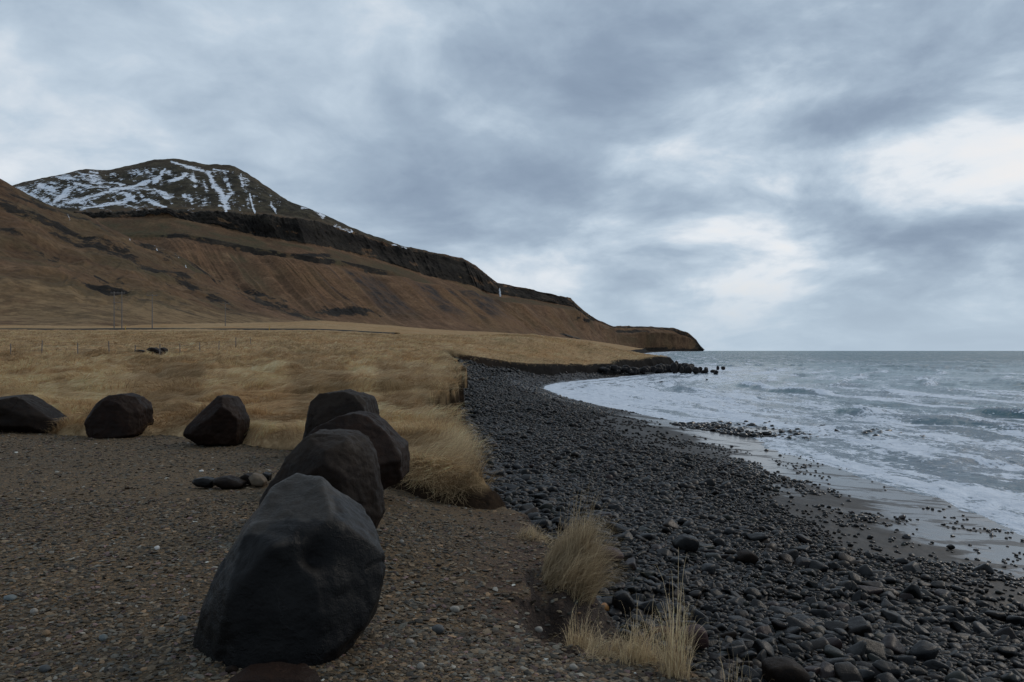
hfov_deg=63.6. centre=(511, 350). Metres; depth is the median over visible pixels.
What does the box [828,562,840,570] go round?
cobble
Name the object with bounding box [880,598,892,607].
cobble
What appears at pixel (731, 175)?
sky
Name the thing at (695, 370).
shore rock
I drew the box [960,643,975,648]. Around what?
cobble
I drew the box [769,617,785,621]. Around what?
cobble
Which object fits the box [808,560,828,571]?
cobble
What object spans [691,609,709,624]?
cobble
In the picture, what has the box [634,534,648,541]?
cobble
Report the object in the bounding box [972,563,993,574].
cobble
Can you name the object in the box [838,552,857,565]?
cobble
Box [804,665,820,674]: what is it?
cobble
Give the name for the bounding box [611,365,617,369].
shore rock
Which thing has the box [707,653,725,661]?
cobble
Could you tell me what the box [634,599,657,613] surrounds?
cobble
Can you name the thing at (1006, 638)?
cobble
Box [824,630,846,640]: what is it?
cobble
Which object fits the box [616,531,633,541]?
cobble
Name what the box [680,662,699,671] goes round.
cobble
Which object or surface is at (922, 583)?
cobble
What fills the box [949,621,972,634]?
cobble
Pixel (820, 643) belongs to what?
cobble
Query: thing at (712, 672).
cobble
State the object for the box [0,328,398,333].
road
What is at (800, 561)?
cobble
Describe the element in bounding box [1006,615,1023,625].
cobble
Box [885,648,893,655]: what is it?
cobble
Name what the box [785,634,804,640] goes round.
cobble
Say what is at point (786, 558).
cobble
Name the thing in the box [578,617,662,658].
grass tuft
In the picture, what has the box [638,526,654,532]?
cobble
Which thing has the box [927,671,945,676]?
cobble
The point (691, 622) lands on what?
cobble
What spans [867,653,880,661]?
cobble
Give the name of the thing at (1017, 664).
cobble
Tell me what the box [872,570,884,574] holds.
cobble
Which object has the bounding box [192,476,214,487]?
flat stone
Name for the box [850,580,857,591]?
cobble
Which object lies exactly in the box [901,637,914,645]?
cobble
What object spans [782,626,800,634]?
cobble
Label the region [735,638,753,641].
cobble
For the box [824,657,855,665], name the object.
cobble
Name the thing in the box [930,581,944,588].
cobble
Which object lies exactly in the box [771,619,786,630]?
cobble
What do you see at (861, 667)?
cobble
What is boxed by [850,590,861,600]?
cobble
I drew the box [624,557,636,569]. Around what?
cobble
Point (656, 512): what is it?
cobble
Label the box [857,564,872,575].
cobble
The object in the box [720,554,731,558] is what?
cobble
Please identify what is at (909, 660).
cobble
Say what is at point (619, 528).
cobble
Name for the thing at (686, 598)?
cobble
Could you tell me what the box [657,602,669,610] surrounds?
cobble
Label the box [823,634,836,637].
cobble
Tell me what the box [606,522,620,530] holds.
cobble
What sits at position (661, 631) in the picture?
beach rock
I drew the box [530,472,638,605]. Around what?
grass tuft
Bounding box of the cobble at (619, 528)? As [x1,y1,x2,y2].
[615,524,631,533]
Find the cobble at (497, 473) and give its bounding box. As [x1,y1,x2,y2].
[483,470,500,476]
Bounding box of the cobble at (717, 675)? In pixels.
[712,670,725,679]
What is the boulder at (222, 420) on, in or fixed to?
on the gravel ground at (549, 609)
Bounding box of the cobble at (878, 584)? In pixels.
[861,581,883,587]
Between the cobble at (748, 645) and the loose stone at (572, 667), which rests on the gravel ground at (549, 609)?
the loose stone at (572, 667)
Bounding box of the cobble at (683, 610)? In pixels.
[673,603,685,613]
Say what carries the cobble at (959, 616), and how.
on the beach
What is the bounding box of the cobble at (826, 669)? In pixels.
[818,661,834,677]
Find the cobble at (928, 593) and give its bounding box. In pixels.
[920,589,934,599]
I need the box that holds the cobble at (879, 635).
[874,631,884,639]
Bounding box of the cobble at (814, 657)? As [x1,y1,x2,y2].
[812,655,822,660]
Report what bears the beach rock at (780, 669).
on the beach
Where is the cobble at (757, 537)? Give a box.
[746,533,767,541]
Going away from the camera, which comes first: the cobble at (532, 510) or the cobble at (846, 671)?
the cobble at (846, 671)
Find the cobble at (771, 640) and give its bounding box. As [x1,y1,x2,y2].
[762,637,777,645]
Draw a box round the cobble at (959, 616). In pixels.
[955,609,965,621]
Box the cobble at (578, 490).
[575,487,584,493]
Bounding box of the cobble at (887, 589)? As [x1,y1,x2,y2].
[879,587,893,592]
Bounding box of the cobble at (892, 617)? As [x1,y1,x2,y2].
[881,609,904,622]
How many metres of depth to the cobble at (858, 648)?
9.81 m
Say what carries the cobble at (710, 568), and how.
on the beach
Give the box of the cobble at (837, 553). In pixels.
[834,551,842,558]
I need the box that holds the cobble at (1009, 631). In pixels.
[993,627,1017,638]
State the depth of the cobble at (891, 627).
11.24 m
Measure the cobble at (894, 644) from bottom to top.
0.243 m
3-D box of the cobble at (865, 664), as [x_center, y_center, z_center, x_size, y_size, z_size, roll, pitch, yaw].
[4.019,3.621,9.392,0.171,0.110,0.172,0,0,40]
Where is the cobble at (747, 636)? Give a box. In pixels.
[740,633,756,639]
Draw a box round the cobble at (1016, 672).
[1012,669,1023,681]
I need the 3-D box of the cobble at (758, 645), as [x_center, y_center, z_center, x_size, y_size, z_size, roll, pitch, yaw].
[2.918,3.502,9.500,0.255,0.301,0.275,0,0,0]
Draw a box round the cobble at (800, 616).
[793,614,810,619]
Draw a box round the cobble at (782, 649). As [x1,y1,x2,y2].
[777,645,790,653]
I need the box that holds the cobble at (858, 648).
[844,640,866,656]
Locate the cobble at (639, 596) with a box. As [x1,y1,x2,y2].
[631,593,643,600]
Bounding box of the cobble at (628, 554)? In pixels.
[622,551,631,560]
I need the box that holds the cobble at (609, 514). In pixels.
[596,511,611,518]
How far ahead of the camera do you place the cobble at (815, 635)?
10.30 m
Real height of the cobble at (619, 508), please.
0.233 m
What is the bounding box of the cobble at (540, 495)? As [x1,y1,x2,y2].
[534,493,547,498]
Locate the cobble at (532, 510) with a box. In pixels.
[524,507,538,514]
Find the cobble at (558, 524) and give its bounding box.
[555,521,574,531]
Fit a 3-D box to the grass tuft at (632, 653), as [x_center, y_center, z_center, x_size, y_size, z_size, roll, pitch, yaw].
[0.805,1.798,5.192,0.531,0.449,0.499,0,0,-41]
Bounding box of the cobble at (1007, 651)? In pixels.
[997,646,1017,657]
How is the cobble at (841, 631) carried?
on the beach
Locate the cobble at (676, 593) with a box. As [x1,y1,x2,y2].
[672,589,683,598]
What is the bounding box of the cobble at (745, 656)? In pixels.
[738,650,757,660]
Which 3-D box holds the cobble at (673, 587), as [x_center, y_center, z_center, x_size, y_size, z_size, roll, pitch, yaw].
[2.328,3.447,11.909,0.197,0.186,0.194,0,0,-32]
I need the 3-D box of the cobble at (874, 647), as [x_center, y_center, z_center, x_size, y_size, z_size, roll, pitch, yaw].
[4.323,3.624,9.939,0.394,0.293,0.348,0,0,0]
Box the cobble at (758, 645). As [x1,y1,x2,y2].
[752,639,774,656]
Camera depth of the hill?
532.97 m
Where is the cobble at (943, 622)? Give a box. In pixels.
[937,621,949,624]
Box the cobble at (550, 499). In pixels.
[542,497,556,501]
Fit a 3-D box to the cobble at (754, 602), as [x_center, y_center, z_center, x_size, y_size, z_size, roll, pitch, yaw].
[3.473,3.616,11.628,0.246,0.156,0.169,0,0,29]
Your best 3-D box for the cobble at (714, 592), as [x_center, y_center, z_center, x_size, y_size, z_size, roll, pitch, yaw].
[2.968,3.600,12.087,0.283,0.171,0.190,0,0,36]
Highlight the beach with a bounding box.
[460,359,1023,662]
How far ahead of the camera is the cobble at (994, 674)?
9.67 m
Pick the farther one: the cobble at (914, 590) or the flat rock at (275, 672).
the cobble at (914, 590)
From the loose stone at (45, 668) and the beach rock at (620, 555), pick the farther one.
the beach rock at (620, 555)
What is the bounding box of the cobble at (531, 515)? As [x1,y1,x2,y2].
[527,512,539,519]
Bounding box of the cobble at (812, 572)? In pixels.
[800,569,816,576]
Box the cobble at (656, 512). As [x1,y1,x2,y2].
[652,510,662,515]
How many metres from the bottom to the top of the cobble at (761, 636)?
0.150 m
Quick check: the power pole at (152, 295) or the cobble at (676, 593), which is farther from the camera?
the power pole at (152, 295)
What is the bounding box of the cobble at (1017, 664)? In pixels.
[1012,660,1023,668]
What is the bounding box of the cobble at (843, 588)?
[834,586,845,591]
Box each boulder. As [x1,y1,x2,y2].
[0,394,69,432]
[84,393,153,438]
[183,394,249,445]
[193,473,385,668]
[259,429,384,528]
[303,389,380,437]
[306,411,409,489]
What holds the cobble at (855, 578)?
on the beach
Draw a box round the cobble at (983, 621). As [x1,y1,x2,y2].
[972,618,986,624]
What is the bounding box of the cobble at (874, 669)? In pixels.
[869,665,880,675]
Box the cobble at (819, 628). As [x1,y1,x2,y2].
[810,625,825,635]
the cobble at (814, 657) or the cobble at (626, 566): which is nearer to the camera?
the cobble at (814, 657)
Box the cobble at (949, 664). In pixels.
[945,661,952,668]
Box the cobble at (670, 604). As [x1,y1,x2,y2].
[666,602,673,607]
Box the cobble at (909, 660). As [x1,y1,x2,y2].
[897,656,915,665]
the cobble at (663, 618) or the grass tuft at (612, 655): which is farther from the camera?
the cobble at (663, 618)
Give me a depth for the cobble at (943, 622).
12.19 m
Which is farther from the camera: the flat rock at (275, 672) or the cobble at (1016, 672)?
the cobble at (1016, 672)
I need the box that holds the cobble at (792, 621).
[786,616,809,627]
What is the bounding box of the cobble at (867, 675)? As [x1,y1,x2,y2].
[858,669,874,681]
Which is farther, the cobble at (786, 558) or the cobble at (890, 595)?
the cobble at (786, 558)
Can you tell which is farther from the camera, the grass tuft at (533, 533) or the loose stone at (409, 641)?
the grass tuft at (533, 533)
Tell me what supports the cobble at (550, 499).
on the beach
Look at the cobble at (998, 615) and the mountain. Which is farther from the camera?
the mountain
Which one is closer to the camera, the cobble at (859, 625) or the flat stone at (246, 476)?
the flat stone at (246, 476)
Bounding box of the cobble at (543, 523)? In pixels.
[531,519,547,528]
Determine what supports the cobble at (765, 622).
on the beach
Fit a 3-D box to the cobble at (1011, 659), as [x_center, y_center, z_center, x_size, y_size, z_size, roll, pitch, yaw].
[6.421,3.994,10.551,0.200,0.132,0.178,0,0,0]
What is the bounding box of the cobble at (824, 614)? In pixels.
[810,609,833,618]
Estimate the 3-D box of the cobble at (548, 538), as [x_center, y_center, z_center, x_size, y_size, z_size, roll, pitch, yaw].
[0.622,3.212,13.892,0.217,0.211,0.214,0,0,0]
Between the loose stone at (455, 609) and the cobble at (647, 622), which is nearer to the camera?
the loose stone at (455, 609)
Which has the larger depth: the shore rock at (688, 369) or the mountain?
the mountain
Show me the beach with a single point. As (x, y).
(869, 496)
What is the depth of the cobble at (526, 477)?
20.69 m
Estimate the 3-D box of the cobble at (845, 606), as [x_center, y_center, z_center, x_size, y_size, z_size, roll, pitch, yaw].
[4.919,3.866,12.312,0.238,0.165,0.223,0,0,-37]
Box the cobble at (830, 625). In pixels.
[824,621,848,630]
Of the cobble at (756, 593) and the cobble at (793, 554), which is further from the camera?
the cobble at (793, 554)
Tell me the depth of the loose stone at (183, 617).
4.94 m
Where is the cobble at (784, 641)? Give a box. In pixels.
[778,637,796,645]
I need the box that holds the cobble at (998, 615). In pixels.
[984,610,1006,621]
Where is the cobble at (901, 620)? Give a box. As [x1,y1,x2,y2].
[896,616,910,628]
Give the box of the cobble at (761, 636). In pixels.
[756,633,776,639]
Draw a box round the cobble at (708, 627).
[701,625,712,629]
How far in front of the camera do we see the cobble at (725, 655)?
9.30 m
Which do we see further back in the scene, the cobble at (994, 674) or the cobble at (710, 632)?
the cobble at (710, 632)
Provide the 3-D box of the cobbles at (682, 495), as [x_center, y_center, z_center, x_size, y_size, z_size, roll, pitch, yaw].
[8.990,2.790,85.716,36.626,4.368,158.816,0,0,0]
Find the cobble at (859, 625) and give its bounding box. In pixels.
[846,616,872,636]
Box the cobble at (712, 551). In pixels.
[702,549,720,553]
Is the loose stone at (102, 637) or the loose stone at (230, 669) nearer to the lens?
the loose stone at (230, 669)
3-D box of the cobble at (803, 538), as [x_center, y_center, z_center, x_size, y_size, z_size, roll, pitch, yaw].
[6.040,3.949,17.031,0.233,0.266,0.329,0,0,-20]
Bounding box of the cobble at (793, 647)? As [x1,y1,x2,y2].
[786,643,804,653]
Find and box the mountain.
[12,158,703,352]
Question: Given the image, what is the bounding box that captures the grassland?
[0,320,673,509]
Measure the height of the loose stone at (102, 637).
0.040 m
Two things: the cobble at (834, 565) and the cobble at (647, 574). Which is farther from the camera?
the cobble at (834, 565)
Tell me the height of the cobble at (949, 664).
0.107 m
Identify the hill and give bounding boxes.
[0,179,322,325]
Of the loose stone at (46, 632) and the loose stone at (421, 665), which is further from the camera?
the loose stone at (46, 632)
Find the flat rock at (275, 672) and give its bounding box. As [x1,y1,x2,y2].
[228,662,320,681]
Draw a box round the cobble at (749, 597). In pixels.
[746,594,756,600]
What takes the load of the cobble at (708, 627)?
on the beach
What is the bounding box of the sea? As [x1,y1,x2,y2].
[544,351,1023,535]
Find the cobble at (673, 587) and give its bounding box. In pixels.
[665,582,679,590]
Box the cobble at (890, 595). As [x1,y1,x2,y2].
[877,591,897,600]
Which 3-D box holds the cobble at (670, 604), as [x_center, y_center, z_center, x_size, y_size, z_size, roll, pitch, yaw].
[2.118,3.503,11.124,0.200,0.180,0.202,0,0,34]
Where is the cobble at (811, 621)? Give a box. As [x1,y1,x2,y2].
[801,619,815,624]
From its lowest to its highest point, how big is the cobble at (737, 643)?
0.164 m
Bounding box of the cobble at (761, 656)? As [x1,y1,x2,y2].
[755,649,766,662]
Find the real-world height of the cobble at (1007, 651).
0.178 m
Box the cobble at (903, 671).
[900,669,906,674]
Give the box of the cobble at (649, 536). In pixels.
[640,533,656,539]
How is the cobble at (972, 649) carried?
on the beach
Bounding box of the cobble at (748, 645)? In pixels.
[744,641,753,649]
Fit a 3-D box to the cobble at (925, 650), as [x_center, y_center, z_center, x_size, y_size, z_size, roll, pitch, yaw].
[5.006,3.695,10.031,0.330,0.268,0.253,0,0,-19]
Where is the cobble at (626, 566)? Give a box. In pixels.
[618,563,632,571]
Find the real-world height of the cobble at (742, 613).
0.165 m
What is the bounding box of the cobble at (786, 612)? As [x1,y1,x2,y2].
[768,606,791,616]
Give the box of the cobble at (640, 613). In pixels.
[632,609,643,616]
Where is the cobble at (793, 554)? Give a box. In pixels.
[783,549,798,559]
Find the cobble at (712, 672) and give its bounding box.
[706,670,716,676]
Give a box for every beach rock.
[594,546,623,562]
[612,590,634,613]
[652,625,674,639]
[672,534,698,551]
[678,624,708,650]
[735,549,758,563]
[762,656,810,681]
[947,544,954,548]
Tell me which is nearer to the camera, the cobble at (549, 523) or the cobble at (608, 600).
the cobble at (608, 600)
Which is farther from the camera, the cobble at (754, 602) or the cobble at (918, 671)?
the cobble at (754, 602)
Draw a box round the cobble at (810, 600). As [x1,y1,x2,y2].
[805,596,816,605]
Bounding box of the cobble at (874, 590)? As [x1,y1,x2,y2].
[857,585,882,594]
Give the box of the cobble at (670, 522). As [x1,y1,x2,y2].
[662,518,678,529]
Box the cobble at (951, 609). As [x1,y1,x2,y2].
[937,606,963,614]
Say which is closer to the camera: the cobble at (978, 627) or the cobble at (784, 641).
the cobble at (784, 641)
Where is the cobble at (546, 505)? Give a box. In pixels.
[538,503,552,509]
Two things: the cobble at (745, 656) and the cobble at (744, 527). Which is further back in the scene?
the cobble at (744, 527)
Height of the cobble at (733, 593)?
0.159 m
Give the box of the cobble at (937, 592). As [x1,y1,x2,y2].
[934,589,950,597]
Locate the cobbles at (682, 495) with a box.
[456,357,1023,681]
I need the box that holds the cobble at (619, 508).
[608,505,622,511]
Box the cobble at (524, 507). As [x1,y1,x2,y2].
[518,503,533,510]
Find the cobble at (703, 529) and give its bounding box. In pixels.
[697,526,709,531]
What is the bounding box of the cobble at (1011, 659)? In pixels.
[1008,657,1021,662]
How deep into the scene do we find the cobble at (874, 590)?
13.50 m
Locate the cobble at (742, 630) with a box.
[737,625,753,635]
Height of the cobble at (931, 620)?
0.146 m
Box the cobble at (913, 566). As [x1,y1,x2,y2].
[902,561,921,572]
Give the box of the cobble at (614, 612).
[608,608,621,616]
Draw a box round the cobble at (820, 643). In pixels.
[810,637,829,650]
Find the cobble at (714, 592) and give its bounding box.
[709,589,721,596]
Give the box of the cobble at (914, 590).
[899,584,922,599]
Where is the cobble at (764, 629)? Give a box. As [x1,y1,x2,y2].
[755,624,771,634]
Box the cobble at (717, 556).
[705,553,721,560]
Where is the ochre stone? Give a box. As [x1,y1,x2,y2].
[601,603,608,610]
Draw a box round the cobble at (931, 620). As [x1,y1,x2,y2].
[921,617,938,623]
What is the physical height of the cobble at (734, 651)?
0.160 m
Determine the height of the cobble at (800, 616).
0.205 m
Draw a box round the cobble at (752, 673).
[739,665,765,681]
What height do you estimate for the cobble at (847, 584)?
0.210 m
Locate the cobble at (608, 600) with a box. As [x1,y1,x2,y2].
[601,597,611,606]
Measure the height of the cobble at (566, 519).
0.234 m
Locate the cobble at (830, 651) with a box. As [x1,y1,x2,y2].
[823,645,844,657]
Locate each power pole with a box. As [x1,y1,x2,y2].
[113,292,124,327]
[146,294,157,327]
[221,302,228,325]
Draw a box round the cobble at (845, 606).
[833,602,849,609]
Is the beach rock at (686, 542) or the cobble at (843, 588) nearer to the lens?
the cobble at (843, 588)
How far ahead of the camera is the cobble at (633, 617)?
10.13 m
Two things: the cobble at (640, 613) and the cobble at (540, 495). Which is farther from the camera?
the cobble at (540, 495)
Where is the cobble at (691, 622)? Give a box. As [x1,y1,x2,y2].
[680,620,695,626]
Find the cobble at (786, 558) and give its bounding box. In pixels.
[778,553,793,565]
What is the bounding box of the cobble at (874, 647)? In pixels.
[852,635,887,660]
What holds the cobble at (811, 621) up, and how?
on the beach
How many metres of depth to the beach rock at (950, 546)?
18.53 m
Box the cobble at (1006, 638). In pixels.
[998,635,1010,641]
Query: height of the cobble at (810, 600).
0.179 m
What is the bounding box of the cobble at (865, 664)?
[858,661,871,667]
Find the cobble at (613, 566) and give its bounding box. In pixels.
[602,561,617,567]
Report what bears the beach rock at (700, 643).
on the beach
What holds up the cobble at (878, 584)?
on the beach
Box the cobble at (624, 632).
[618,629,637,643]
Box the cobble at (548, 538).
[543,534,552,541]
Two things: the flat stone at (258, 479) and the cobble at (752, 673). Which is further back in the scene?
the flat stone at (258, 479)
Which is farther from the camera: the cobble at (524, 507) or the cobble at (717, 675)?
the cobble at (524, 507)
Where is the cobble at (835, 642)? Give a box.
[826,637,842,649]
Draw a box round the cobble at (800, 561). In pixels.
[793,556,811,567]
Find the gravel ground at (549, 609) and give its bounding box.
[0,433,711,681]
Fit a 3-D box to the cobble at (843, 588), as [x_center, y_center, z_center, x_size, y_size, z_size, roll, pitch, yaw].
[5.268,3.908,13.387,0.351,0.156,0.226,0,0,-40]
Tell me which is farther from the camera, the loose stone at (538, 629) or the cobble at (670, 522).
the cobble at (670, 522)
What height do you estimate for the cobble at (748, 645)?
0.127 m
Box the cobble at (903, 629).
[894,626,907,632]
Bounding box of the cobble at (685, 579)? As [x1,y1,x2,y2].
[679,577,688,582]
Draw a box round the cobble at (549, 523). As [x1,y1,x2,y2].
[532,516,551,525]
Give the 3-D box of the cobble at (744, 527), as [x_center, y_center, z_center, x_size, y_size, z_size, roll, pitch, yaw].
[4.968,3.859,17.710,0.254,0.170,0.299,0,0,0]
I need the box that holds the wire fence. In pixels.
[10,337,250,354]
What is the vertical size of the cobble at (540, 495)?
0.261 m
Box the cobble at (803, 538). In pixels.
[796,534,812,543]
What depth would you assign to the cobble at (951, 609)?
12.99 m
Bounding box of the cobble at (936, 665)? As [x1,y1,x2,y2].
[922,659,949,670]
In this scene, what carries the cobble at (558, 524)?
on the beach
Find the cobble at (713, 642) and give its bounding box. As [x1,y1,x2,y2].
[709,639,718,646]
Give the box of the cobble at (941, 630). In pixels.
[932,627,951,634]
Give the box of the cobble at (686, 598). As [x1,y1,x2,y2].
[679,596,693,600]
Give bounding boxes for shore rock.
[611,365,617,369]
[670,362,677,373]
[685,366,691,373]
[692,367,699,373]
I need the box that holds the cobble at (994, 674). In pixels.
[984,671,999,678]
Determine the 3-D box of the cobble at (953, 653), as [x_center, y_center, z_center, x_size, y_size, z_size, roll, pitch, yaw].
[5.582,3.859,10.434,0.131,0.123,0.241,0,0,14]
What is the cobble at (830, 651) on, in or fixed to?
on the beach
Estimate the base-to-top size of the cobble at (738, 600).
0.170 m
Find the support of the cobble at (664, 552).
on the beach
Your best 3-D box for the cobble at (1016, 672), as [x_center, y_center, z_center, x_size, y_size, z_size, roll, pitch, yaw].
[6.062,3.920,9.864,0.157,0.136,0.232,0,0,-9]
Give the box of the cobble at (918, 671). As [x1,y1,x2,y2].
[908,666,926,676]
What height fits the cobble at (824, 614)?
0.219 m
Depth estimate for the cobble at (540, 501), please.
16.94 m
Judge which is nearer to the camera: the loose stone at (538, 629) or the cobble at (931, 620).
the loose stone at (538, 629)
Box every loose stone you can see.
[3,594,16,600]
[30,608,37,613]
[39,664,50,671]
[42,629,50,636]
[99,634,107,640]
[178,615,186,621]
[225,665,237,673]
[297,663,309,667]
[405,638,413,643]
[416,662,424,669]
[432,624,443,633]
[450,606,459,612]
[534,626,542,632]
[569,664,577,670]
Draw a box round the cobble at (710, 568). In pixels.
[701,563,715,574]
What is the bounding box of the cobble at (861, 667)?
[856,666,869,669]
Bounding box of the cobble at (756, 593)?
[743,587,761,599]
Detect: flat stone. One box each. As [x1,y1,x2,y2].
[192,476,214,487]
[213,475,246,488]
[239,473,252,484]
[249,473,266,486]
[262,472,271,480]
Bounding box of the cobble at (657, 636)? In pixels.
[648,633,660,642]
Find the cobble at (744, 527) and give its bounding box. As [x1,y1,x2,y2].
[738,526,749,528]
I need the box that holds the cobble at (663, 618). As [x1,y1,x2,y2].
[661,613,669,620]
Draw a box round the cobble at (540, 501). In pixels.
[532,499,548,503]
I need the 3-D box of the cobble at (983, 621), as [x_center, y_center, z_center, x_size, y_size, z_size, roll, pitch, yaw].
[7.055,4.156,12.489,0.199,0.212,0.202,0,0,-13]
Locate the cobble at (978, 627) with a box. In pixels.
[973,621,990,633]
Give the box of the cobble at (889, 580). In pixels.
[882,577,895,583]
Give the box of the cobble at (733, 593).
[729,591,740,596]
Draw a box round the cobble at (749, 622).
[739,618,753,624]
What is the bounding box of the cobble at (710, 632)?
[706,630,714,636]
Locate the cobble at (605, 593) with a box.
[597,587,609,596]
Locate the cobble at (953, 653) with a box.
[948,650,958,656]
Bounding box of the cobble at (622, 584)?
[615,581,625,588]
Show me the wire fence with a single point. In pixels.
(119, 347)
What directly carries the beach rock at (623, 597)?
on the beach
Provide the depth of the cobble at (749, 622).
10.71 m
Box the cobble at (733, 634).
[717,631,736,638]
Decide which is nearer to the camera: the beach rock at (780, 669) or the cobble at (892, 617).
the beach rock at (780, 669)
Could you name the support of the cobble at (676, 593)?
on the beach
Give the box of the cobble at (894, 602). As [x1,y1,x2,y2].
[889,600,909,606]
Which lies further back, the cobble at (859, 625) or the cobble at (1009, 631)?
the cobble at (1009, 631)
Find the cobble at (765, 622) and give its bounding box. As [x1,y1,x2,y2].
[761,620,770,624]
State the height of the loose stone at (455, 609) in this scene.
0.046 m
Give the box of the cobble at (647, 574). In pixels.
[641,571,654,577]
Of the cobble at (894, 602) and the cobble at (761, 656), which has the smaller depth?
the cobble at (761, 656)
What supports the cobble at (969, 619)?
on the beach
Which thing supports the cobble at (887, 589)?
on the beach
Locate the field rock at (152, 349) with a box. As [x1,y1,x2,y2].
[146,347,162,355]
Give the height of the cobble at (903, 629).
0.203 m
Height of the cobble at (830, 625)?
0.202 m
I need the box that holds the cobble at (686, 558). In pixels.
[677,556,688,562]
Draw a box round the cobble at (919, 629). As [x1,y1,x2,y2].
[914,625,929,635]
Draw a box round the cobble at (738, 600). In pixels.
[725,596,743,606]
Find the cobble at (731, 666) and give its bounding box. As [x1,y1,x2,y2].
[721,663,735,670]
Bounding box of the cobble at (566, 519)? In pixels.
[562,516,574,523]
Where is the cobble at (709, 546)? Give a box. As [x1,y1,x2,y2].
[699,544,714,549]
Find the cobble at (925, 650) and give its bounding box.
[908,640,938,661]
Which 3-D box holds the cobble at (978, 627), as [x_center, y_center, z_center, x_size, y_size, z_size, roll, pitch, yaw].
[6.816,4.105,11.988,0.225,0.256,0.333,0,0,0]
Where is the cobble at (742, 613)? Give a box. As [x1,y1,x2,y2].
[734,609,748,618]
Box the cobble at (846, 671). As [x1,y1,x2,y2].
[834,661,863,681]
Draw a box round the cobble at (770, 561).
[765,559,778,565]
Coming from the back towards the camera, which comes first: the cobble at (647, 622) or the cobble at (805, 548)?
the cobble at (805, 548)
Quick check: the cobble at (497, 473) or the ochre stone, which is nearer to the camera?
the ochre stone
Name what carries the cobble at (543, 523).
on the beach
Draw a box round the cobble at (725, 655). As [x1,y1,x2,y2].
[719,653,729,658]
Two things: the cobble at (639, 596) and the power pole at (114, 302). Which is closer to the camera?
the cobble at (639, 596)
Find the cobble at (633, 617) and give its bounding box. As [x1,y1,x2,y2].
[629,614,642,624]
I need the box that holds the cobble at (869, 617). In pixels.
[859,613,874,622]
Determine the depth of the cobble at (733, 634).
9.98 m
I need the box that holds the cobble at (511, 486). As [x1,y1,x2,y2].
[501,483,519,490]
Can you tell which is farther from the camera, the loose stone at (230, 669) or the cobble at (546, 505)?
the cobble at (546, 505)
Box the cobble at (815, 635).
[807,632,820,639]
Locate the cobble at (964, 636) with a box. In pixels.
[956,633,970,640]
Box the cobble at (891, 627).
[884,625,897,631]
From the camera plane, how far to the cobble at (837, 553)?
15.89 m
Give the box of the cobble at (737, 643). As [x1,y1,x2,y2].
[729,640,748,651]
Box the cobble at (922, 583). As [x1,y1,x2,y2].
[917,581,931,587]
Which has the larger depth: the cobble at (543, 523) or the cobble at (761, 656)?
the cobble at (543, 523)
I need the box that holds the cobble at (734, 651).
[722,645,744,657]
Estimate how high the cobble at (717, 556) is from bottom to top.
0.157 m
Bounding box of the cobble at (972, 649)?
[968,648,978,652]
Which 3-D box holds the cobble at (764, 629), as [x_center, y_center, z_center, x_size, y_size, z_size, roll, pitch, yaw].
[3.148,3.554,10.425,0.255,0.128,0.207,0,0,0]
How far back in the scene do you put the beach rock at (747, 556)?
14.43 m
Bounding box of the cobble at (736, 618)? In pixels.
[728,615,741,621]
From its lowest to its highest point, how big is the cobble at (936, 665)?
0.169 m
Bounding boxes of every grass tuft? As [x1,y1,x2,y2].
[513,518,556,546]
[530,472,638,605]
[559,602,610,650]
[576,637,664,664]
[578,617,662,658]
[607,594,676,670]
[642,547,713,681]
[719,640,769,681]
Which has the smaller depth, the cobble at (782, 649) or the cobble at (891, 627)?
the cobble at (782, 649)
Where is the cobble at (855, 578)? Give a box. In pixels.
[848,572,861,584]
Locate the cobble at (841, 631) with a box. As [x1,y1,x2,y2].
[832,628,849,639]
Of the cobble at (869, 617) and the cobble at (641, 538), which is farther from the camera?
the cobble at (641, 538)
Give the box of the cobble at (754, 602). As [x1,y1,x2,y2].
[750,599,767,608]
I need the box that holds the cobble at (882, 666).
[872,659,900,677]
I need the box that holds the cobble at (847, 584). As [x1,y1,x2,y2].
[837,580,851,590]
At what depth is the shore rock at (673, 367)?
163.80 m
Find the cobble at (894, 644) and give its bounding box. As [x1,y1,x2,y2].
[881,635,905,654]
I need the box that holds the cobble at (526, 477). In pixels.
[520,474,531,480]
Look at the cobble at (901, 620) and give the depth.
11.72 m
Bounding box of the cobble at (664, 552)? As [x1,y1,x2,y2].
[656,548,672,556]
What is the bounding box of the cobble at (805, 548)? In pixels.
[793,545,809,553]
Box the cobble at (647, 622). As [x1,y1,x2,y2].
[642,619,655,630]
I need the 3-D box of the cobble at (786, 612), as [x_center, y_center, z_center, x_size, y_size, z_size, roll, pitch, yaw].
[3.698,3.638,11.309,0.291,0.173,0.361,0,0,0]
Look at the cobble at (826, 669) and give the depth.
9.02 m
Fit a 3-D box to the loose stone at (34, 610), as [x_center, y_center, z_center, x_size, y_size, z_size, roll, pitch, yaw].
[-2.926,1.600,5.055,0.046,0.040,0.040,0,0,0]
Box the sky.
[0,0,1023,350]
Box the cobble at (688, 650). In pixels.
[680,645,693,655]
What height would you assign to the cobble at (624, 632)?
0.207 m
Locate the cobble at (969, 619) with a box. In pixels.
[965,616,977,622]
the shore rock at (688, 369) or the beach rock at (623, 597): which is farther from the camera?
the shore rock at (688, 369)
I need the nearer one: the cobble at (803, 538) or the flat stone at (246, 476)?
the flat stone at (246, 476)

